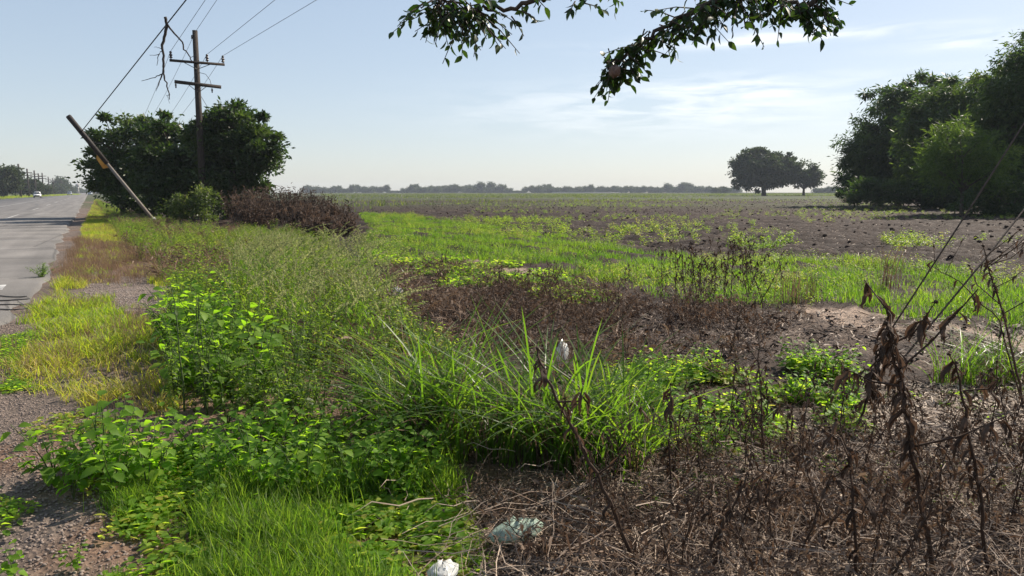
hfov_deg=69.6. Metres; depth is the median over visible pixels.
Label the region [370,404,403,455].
broadleaf weed
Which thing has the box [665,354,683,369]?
broadleaf weed
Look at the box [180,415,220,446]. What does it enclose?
broadleaf weed
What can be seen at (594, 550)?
dead weed tangle
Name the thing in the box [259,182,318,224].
dry bush
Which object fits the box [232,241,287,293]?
seed grass
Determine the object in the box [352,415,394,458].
broadleaf weed
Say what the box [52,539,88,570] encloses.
broadleaf weed
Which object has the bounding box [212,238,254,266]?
seed grass
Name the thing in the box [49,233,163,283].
reddish dry grass
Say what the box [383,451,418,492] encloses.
broadleaf weed
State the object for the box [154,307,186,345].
broadleaf weed
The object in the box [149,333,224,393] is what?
broadleaf weed
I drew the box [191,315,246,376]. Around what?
tall weed
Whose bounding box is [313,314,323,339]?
tall weed
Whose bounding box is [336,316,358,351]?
tall weed
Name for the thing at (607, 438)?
dead stalk
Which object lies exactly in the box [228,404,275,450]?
broadleaf weed
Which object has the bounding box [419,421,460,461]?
broadleaf weed
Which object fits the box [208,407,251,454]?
broadleaf weed
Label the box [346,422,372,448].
broadleaf weed
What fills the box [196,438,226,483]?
broadleaf weed
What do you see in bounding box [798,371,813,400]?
broadleaf weed
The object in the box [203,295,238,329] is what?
broadleaf weed
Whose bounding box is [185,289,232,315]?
broadleaf weed
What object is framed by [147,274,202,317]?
broadleaf weed
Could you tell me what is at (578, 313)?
dead stalk
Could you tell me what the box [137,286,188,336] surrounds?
broadleaf weed
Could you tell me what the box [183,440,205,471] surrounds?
broadleaf weed
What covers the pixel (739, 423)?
dead stalk
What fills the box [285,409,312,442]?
broadleaf weed
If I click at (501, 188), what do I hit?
tree
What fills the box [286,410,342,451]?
broadleaf weed
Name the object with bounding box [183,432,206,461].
broadleaf weed
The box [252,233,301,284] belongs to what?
seed grass
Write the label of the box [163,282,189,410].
tall weed
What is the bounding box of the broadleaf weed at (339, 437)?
[325,417,349,454]
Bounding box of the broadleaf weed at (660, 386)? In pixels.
[648,372,675,404]
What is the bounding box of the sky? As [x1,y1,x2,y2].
[0,0,1023,192]
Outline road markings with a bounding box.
[0,200,55,289]
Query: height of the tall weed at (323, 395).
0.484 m
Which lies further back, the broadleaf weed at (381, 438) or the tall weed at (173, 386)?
the tall weed at (173, 386)
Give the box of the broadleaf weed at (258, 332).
[228,315,288,386]
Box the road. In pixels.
[0,193,87,325]
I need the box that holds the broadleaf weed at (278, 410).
[246,400,289,441]
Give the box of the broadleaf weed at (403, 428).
[390,422,416,441]
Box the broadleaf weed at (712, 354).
[705,345,723,363]
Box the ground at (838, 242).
[0,192,1023,575]
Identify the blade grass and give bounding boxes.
[250,296,555,454]
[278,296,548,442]
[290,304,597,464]
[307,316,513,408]
[314,287,631,444]
[335,320,614,448]
[359,305,569,416]
[365,339,593,464]
[377,311,694,478]
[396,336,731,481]
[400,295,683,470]
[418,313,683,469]
[460,327,768,481]
[471,300,702,427]
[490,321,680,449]
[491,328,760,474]
[535,332,735,435]
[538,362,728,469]
[556,351,775,452]
[900,334,1002,384]
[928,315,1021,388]
[938,320,1023,375]
[949,312,1023,383]
[955,319,1023,378]
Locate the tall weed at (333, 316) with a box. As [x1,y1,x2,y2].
[322,306,340,329]
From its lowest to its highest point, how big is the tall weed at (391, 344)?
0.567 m
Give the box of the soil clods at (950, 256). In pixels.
[363,199,1023,278]
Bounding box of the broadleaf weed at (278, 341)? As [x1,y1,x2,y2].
[230,319,287,399]
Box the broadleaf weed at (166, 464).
[129,436,176,481]
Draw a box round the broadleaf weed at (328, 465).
[312,457,337,476]
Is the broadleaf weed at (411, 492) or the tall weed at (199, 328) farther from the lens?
the tall weed at (199, 328)
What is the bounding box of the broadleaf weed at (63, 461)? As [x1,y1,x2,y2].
[46,435,91,483]
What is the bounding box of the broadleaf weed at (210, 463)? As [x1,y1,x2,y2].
[192,440,241,487]
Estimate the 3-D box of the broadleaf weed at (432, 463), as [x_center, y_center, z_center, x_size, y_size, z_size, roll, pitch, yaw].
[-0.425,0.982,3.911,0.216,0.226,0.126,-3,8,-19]
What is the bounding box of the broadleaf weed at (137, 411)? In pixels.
[122,400,180,451]
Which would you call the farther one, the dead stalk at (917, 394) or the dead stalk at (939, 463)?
the dead stalk at (917, 394)
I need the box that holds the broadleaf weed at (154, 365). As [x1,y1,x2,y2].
[135,322,212,385]
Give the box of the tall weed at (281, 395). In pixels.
[269,370,302,437]
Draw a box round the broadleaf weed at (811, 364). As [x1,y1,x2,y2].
[800,349,828,378]
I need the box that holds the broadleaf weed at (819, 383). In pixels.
[810,374,840,397]
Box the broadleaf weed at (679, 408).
[660,400,689,421]
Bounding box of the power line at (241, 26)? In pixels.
[209,0,274,52]
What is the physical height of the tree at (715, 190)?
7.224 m
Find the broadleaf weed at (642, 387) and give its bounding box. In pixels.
[633,377,662,405]
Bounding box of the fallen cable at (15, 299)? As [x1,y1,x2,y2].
[0,298,29,300]
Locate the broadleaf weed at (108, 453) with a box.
[80,431,141,478]
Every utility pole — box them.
[24,169,31,195]
[30,170,38,191]
[169,30,224,222]
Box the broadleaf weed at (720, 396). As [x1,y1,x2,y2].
[710,387,730,404]
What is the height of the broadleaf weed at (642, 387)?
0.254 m
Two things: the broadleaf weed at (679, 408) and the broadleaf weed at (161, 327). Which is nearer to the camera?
the broadleaf weed at (679, 408)
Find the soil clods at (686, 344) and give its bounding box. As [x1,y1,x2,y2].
[385,270,786,386]
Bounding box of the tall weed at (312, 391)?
[277,343,333,410]
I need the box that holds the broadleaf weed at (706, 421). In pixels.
[699,408,712,437]
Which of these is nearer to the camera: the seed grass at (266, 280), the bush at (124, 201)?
the seed grass at (266, 280)
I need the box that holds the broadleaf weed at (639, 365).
[619,358,647,383]
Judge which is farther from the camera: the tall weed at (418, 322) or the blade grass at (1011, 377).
the tall weed at (418, 322)
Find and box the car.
[33,192,41,197]
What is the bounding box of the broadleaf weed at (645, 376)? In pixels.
[633,367,658,390]
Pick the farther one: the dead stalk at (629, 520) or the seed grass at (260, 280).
the seed grass at (260, 280)
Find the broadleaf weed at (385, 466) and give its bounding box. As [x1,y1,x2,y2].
[353,431,407,489]
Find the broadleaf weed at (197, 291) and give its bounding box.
[183,277,236,305]
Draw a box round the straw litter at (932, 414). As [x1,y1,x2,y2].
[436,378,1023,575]
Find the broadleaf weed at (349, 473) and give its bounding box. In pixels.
[329,439,389,497]
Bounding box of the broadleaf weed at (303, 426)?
[289,404,322,438]
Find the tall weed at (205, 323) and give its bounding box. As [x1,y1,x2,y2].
[182,308,224,344]
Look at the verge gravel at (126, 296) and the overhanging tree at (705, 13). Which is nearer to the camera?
the overhanging tree at (705, 13)
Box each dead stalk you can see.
[429,250,448,279]
[429,265,442,293]
[433,258,450,298]
[439,296,451,328]
[469,275,489,317]
[474,288,488,317]
[484,277,498,305]
[490,265,509,296]
[491,271,510,306]
[491,303,504,326]
[493,267,505,296]
[497,256,509,291]
[500,273,519,315]
[508,261,521,294]
[509,302,531,351]
[512,299,526,343]
[519,278,539,315]
[522,255,538,298]
[526,298,559,356]
[533,344,639,574]
[536,261,560,304]
[537,277,562,330]
[542,266,564,315]
[546,259,560,289]
[549,284,573,340]
[552,257,565,289]
[565,294,604,351]
[569,292,590,337]
[569,456,618,518]
[571,269,583,295]
[572,263,590,290]
[578,291,594,315]
[588,427,624,505]
[591,400,637,504]
[595,459,621,527]
[600,280,620,325]
[602,288,643,346]
[604,264,633,310]
[605,489,660,575]
[606,309,642,368]
[614,482,647,549]
[634,470,692,575]
[635,383,702,495]
[648,268,670,308]
[653,248,673,292]
[658,304,674,338]
[659,301,684,350]
[659,415,711,501]
[661,290,679,334]
[663,379,711,486]
[666,229,692,297]
[667,456,719,558]
[669,241,689,299]
[674,269,702,317]
[677,280,711,342]
[678,378,722,451]
[680,410,715,474]
[681,461,732,569]
[683,238,710,298]
[684,249,703,292]
[684,294,701,330]
[684,414,718,481]
[690,276,709,320]
[693,304,708,330]
[696,236,715,295]
[699,240,725,299]
[699,447,727,520]
[700,283,718,306]
[700,452,776,574]
[701,279,719,307]
[702,399,738,471]
[708,249,722,291]
[708,358,751,451]
[709,469,764,570]
[712,248,736,300]
[716,236,741,298]
[717,289,749,360]
[717,383,776,479]
[718,237,746,298]
[721,295,745,354]
[722,356,780,454]
[723,294,791,473]
[723,387,757,459]
[724,232,762,305]
[725,364,763,498]
[732,236,765,293]
[735,434,782,549]
[737,238,765,307]
[743,392,768,454]
[745,435,807,554]
[749,240,769,290]
[759,241,793,304]
[767,358,825,436]
[768,404,811,481]
[772,359,827,501]
[774,425,885,572]
[780,419,829,547]
[783,398,840,456]
[808,378,848,438]
[819,416,876,575]
[823,361,863,450]
[827,362,866,440]
[834,280,1012,575]
[836,399,860,462]
[849,448,890,520]
[851,377,901,485]
[852,469,899,571]
[855,319,890,428]
[863,367,924,448]
[872,392,900,464]
[872,484,904,561]
[873,362,919,441]
[876,430,897,476]
[881,370,927,467]
[883,451,952,575]
[891,398,930,491]
[895,479,966,575]
[900,351,939,432]
[901,449,960,559]
[902,428,977,564]
[913,420,963,508]
[925,455,958,502]
[926,234,1022,402]
[926,395,984,459]
[933,459,992,525]
[935,391,977,435]
[939,389,972,436]
[940,348,1001,574]
[959,370,1009,438]
[964,399,989,473]
[964,450,997,545]
[966,228,1023,403]
[968,367,1015,458]
[975,348,1023,465]
[986,431,1023,538]
[1000,432,1023,520]
[1004,391,1023,446]
[1006,389,1023,457]
[1014,411,1023,433]
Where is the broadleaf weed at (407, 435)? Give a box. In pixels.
[391,429,409,458]
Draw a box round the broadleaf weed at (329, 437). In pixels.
[310,423,345,459]
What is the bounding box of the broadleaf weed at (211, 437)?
[203,425,228,446]
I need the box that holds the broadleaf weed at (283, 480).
[270,463,309,496]
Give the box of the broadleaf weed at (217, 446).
[199,431,237,466]
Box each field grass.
[321,193,834,211]
[355,212,1023,328]
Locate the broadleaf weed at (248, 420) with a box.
[234,412,276,457]
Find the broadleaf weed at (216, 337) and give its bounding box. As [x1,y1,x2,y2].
[207,316,243,355]
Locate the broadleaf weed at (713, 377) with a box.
[703,355,725,379]
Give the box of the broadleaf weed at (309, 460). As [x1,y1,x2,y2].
[301,450,323,472]
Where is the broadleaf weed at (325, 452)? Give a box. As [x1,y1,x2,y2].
[315,443,337,466]
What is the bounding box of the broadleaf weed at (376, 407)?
[355,404,403,445]
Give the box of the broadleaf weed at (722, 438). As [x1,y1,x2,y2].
[707,418,738,450]
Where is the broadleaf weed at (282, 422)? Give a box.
[255,398,298,450]
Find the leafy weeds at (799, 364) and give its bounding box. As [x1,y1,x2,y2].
[583,351,873,460]
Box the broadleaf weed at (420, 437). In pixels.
[407,425,423,455]
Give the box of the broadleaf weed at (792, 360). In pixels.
[785,350,800,369]
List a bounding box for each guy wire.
[892,122,1023,326]
[904,209,1023,355]
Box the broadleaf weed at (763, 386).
[748,363,772,393]
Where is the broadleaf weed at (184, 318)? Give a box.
[182,309,224,348]
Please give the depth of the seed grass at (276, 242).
12.53 m
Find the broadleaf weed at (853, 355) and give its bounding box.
[838,343,865,365]
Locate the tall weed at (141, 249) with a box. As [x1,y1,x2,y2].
[136,240,146,259]
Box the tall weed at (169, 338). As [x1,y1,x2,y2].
[162,320,212,382]
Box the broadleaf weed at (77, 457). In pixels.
[68,439,105,483]
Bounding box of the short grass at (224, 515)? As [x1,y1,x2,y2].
[154,442,476,575]
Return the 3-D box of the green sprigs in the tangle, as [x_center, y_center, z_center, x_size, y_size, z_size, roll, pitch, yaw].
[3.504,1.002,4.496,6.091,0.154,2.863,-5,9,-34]
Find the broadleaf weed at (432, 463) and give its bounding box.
[414,454,449,483]
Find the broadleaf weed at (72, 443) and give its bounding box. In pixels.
[49,424,83,473]
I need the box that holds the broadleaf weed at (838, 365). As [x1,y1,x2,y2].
[827,355,855,375]
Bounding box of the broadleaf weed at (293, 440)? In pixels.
[265,422,308,460]
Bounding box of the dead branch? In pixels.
[142,17,193,99]
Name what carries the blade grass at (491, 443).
on the ground at (838, 242)
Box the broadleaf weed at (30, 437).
[23,428,41,441]
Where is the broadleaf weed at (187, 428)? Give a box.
[154,409,208,458]
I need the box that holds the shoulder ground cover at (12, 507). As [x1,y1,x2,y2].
[0,329,207,575]
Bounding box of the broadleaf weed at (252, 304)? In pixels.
[206,290,268,331]
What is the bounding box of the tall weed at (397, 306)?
[377,294,400,328]
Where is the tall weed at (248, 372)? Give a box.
[241,353,279,417]
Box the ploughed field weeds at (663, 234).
[392,198,1021,248]
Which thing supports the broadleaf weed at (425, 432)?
on the ground at (838, 242)
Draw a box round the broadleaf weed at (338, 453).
[327,440,354,465]
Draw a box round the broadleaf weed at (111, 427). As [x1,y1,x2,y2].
[76,390,122,476]
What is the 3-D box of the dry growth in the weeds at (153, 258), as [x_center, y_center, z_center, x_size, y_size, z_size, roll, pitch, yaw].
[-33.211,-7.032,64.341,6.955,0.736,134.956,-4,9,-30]
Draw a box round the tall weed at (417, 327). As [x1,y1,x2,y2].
[398,312,437,346]
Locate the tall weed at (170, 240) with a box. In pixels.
[162,234,174,244]
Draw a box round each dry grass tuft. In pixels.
[541,328,582,383]
[554,330,594,375]
[772,263,807,305]
[793,266,821,301]
[873,239,911,289]
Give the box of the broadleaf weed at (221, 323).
[212,312,263,369]
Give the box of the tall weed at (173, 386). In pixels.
[161,326,188,405]
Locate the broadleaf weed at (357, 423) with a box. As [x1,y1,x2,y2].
[348,412,377,450]
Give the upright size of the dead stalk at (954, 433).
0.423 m
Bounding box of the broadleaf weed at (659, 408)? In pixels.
[640,399,676,417]
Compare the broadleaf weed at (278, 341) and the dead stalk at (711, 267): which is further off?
the dead stalk at (711, 267)
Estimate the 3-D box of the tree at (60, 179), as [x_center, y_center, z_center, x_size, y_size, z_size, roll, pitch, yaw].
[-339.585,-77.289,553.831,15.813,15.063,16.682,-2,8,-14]
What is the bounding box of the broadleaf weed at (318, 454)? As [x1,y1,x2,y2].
[267,429,325,492]
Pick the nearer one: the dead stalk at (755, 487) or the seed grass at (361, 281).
the dead stalk at (755, 487)
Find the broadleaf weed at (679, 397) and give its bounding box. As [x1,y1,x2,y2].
[668,388,693,408]
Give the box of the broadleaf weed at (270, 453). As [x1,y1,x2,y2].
[259,442,303,484]
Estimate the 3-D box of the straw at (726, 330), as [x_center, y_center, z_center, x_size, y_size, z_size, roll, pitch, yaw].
[0.143,0.168,10.883,5.207,0.206,10.420,-4,9,-29]
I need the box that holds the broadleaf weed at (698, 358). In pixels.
[686,350,710,376]
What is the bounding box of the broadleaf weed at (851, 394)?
[823,379,859,402]
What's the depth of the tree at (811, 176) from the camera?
274.49 m
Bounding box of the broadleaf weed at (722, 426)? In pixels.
[708,403,738,439]
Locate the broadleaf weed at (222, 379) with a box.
[195,349,233,409]
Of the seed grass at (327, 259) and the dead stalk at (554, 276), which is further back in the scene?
the seed grass at (327, 259)
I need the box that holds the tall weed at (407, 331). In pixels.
[384,318,417,347]
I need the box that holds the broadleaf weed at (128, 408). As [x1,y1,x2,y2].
[88,392,134,452]
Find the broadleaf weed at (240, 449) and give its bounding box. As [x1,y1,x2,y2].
[232,439,260,468]
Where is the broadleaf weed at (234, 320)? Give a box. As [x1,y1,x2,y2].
[203,310,246,359]
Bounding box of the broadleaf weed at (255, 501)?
[247,492,267,511]
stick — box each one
[535,536,595,549]
[550,506,627,521]
[710,507,761,541]
[804,522,850,550]
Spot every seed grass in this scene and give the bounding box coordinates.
[209,256,331,321]
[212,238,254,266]
[212,262,280,307]
[216,236,272,279]
[221,236,312,311]
[221,243,293,283]
[221,253,312,322]
[223,246,277,287]
[225,233,292,297]
[226,236,298,278]
[228,228,261,285]
[229,265,322,356]
[230,238,282,290]
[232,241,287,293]
[234,252,290,304]
[235,228,281,261]
[239,234,302,267]
[245,226,290,270]
[251,255,339,351]
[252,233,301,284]
[253,235,290,264]
[254,241,284,292]
[255,252,308,298]
[261,235,310,262]
[262,275,353,372]
[264,254,318,296]
[265,239,349,314]
[265,248,299,294]
[266,222,331,254]
[268,229,380,301]
[268,231,293,261]
[270,231,304,261]
[271,270,339,324]
[272,253,378,307]
[273,228,319,277]
[273,267,352,317]
[276,263,355,323]
[278,244,325,280]
[280,234,303,265]
[282,229,335,287]
[284,263,335,308]
[287,257,355,304]
[290,242,342,291]
[294,277,420,366]
[295,275,359,333]
[299,230,334,252]
[300,230,328,258]
[303,237,402,302]
[303,243,351,301]
[305,236,329,260]
[314,269,392,343]
[315,222,377,256]
[315,236,347,260]
[320,239,367,286]
[320,253,388,312]
[321,243,349,281]
[321,268,393,341]
[324,224,382,269]
[324,265,440,354]
[326,230,388,283]
[331,252,383,306]
[331,271,432,368]
[332,230,367,261]
[334,257,407,319]
[337,234,405,282]
[337,272,418,370]
[345,238,401,300]
[345,242,396,280]
[347,235,387,271]
[348,233,400,271]
[352,228,387,274]
[361,253,418,314]
[362,248,404,283]
[364,240,434,310]
[366,291,427,349]
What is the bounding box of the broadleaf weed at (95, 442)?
[68,418,116,464]
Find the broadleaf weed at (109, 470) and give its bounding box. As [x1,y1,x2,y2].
[79,419,141,501]
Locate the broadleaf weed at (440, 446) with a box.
[418,424,444,470]
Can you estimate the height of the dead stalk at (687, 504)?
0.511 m
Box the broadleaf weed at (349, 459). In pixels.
[336,432,377,471]
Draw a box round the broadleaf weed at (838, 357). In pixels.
[827,346,850,366]
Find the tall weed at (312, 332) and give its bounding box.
[279,312,316,352]
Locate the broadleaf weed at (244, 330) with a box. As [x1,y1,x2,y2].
[226,311,253,351]
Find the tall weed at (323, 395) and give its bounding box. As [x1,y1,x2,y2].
[291,363,348,426]
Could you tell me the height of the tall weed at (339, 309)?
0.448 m
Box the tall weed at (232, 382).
[208,335,240,403]
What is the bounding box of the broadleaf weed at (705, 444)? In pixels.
[693,431,717,457]
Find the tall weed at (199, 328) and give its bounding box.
[190,293,208,389]
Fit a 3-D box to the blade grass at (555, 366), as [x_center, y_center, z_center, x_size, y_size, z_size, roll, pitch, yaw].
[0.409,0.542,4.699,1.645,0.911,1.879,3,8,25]
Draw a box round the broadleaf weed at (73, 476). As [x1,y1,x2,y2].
[47,448,94,498]
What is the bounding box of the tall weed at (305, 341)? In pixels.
[288,316,322,369]
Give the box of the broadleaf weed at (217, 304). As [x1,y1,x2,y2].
[176,294,220,310]
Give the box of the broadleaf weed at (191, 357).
[173,329,197,386]
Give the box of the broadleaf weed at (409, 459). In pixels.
[388,436,421,479]
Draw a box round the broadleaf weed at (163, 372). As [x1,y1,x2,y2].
[151,342,196,394]
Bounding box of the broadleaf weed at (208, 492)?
[192,479,226,511]
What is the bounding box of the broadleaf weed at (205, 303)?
[165,296,223,336]
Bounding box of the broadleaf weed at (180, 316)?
[149,304,209,357]
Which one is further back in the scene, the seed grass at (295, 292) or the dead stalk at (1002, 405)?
the seed grass at (295, 292)
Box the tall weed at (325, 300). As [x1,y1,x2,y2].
[317,286,334,313]
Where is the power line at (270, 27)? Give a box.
[223,0,315,55]
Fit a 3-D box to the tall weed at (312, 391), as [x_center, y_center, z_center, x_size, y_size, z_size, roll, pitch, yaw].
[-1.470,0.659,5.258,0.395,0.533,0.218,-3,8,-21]
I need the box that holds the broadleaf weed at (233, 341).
[192,320,252,388]
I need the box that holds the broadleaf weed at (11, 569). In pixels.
[0,539,27,575]
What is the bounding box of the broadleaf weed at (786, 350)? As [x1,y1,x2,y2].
[778,336,802,362]
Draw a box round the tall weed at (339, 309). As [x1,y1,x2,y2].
[331,293,350,325]
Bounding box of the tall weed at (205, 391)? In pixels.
[174,297,219,414]
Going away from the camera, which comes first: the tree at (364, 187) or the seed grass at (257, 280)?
the seed grass at (257, 280)
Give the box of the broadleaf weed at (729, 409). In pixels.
[719,399,741,421]
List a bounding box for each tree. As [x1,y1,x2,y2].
[0,163,28,196]
[11,176,47,195]
[41,185,53,194]
[47,184,59,194]
[49,175,72,192]
[51,183,68,193]
[66,110,174,212]
[66,182,78,193]
[115,108,230,219]
[167,96,294,218]
[302,185,316,192]
[312,185,327,192]
[328,186,339,192]
[336,187,348,192]
[347,184,356,192]
[356,186,367,192]
[361,187,375,192]
[376,186,383,192]
[382,185,391,192]
[388,0,855,105]
[399,187,414,192]
[407,184,415,192]
[413,186,434,192]
[428,185,442,192]
[439,185,445,192]
[447,184,465,192]
[462,186,477,192]
[475,181,486,192]
[483,186,493,192]
[486,181,496,187]
[494,183,506,192]
[504,187,513,192]
[529,185,543,192]
[543,186,560,192]
[559,185,570,191]
[575,186,583,191]
[586,184,595,191]
[597,186,605,191]
[604,187,612,191]
[611,186,616,191]
[616,187,624,191]
[626,185,636,192]
[632,186,640,192]
[640,185,647,192]
[645,186,653,192]
[652,186,664,192]
[662,183,672,192]
[669,186,688,192]
[676,182,687,192]
[687,186,704,192]
[703,185,713,192]
[710,187,722,192]
[719,186,731,192]
[725,146,799,195]
[726,188,743,192]
[784,158,826,195]
[811,187,824,192]
[821,186,831,192]
[826,68,964,205]
[826,186,837,192]
[884,61,1023,206]
[909,112,1023,215]
[957,29,1023,205]
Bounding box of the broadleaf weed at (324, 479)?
[307,465,341,490]
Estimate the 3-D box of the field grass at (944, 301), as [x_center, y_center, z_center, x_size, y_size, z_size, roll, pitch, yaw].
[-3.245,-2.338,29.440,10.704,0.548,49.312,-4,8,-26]
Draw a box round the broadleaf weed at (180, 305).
[168,292,212,342]
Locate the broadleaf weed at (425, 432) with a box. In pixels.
[385,416,432,471]
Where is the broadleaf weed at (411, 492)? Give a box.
[393,463,425,500]
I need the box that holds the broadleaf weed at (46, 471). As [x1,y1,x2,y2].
[0,422,71,488]
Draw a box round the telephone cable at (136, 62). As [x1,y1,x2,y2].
[81,0,185,131]
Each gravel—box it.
[0,322,204,575]
[75,275,170,319]
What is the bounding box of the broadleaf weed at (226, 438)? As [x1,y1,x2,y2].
[211,436,256,475]
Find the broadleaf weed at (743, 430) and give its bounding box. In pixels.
[730,422,751,442]
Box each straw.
[366,199,1023,284]
[380,265,806,392]
[674,304,1023,370]
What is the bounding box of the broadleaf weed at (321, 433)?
[275,424,329,464]
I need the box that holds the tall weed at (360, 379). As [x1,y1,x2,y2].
[344,347,384,419]
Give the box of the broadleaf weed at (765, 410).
[760,399,773,417]
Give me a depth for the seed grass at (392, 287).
7.12 m
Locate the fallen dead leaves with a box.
[479,383,1023,575]
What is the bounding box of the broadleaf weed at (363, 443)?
[347,423,410,473]
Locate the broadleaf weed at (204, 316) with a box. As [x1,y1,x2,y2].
[161,305,229,351]
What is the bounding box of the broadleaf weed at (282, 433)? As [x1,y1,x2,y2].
[269,416,313,452]
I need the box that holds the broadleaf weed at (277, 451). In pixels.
[266,438,281,466]
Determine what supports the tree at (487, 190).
on the ground at (838, 242)
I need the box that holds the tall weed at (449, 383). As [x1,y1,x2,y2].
[412,355,465,444]
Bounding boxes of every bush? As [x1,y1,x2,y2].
[103,185,264,219]
[159,182,220,223]
[215,185,264,223]
[230,190,281,230]
[241,184,290,224]
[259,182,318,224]
[278,198,333,234]
[284,188,339,217]
[295,210,350,237]
[303,197,359,218]
[320,210,361,235]
[834,174,969,208]
[942,169,1023,216]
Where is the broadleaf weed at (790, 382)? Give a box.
[782,367,807,394]
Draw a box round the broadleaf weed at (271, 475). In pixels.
[252,456,304,494]
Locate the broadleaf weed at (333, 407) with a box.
[313,399,360,443]
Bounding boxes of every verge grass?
[0,193,79,198]
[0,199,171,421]
[0,199,191,416]
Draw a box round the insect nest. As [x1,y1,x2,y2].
[608,65,620,78]
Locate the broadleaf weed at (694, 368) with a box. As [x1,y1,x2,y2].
[684,355,702,381]
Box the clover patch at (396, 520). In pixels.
[95,440,496,575]
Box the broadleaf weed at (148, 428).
[117,415,170,464]
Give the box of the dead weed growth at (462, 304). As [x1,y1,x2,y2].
[371,253,816,383]
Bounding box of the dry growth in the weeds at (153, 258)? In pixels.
[93,199,480,374]
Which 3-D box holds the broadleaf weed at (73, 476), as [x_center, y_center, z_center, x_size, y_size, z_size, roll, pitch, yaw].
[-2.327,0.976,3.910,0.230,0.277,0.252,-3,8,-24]
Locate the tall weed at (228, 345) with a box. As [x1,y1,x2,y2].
[218,326,254,376]
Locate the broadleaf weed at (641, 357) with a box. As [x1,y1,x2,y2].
[632,345,652,370]
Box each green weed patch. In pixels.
[445,215,577,238]
[553,198,738,207]
[607,218,701,234]
[724,228,797,250]
[768,203,912,221]
[877,229,954,250]
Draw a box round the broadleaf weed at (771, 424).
[754,412,783,448]
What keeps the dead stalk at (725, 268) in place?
on the ground at (838, 242)
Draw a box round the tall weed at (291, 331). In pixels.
[282,313,325,379]
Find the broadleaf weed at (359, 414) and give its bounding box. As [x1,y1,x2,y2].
[342,397,397,443]
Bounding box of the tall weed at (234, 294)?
[224,293,245,318]
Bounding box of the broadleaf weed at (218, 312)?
[200,305,242,336]
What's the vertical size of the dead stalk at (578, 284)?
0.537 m
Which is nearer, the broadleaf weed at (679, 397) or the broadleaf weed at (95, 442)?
the broadleaf weed at (95, 442)
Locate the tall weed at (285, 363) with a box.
[245,309,309,414]
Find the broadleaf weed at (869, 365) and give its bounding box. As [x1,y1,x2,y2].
[851,361,870,387]
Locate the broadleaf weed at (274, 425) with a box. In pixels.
[268,413,281,441]
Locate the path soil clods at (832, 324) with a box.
[729,309,1021,364]
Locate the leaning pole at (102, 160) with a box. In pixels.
[66,114,154,219]
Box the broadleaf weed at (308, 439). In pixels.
[293,422,331,457]
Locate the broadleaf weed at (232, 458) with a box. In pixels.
[213,425,268,481]
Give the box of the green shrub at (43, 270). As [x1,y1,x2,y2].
[27,261,57,276]
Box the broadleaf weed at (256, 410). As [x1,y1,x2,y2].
[225,401,263,437]
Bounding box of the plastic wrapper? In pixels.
[487,517,543,542]
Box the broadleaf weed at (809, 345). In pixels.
[804,339,817,359]
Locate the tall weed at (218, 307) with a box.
[208,299,241,317]
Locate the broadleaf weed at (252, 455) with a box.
[239,450,265,469]
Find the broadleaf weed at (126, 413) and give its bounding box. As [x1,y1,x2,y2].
[101,410,170,477]
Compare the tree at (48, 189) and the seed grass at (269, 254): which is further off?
the tree at (48, 189)
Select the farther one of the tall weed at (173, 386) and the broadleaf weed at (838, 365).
the broadleaf weed at (838, 365)
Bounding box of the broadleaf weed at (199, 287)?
[184,271,232,308]
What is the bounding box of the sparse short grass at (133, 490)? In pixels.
[83,474,228,575]
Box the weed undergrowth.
[95,199,485,445]
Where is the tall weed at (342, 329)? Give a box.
[327,309,349,346]
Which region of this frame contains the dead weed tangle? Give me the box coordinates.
[431,403,1023,575]
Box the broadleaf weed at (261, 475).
[231,429,280,490]
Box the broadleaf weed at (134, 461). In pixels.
[104,435,139,485]
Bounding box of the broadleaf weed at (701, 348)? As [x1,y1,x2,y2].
[692,342,710,361]
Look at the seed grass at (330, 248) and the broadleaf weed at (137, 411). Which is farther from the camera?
the seed grass at (330, 248)
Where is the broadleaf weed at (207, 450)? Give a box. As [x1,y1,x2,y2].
[188,424,233,461]
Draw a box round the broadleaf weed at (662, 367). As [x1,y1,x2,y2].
[652,350,679,371]
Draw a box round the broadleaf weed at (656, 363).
[647,353,670,375]
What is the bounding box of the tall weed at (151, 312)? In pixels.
[140,287,178,347]
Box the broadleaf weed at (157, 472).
[122,418,183,487]
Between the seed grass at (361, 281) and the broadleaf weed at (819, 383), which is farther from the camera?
the seed grass at (361, 281)
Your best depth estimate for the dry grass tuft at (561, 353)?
6.17 m
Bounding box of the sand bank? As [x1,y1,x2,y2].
[552,192,662,192]
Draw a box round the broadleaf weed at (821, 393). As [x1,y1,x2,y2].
[817,390,844,414]
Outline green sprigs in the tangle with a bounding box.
[574,386,1023,507]
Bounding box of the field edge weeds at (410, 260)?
[350,246,622,303]
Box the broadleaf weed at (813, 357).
[802,347,831,367]
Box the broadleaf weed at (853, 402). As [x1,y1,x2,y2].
[839,384,862,410]
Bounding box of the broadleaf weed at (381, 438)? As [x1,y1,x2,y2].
[376,428,403,461]
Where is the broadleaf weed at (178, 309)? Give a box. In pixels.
[152,299,186,352]
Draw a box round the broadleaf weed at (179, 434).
[164,407,214,450]
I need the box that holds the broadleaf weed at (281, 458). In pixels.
[266,440,296,473]
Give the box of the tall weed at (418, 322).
[409,308,425,331]
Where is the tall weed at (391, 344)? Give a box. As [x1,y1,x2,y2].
[368,322,399,375]
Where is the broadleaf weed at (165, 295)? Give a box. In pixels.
[152,284,188,322]
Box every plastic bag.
[427,559,458,575]
[555,340,568,365]
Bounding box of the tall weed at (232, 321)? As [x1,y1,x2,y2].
[219,309,243,355]

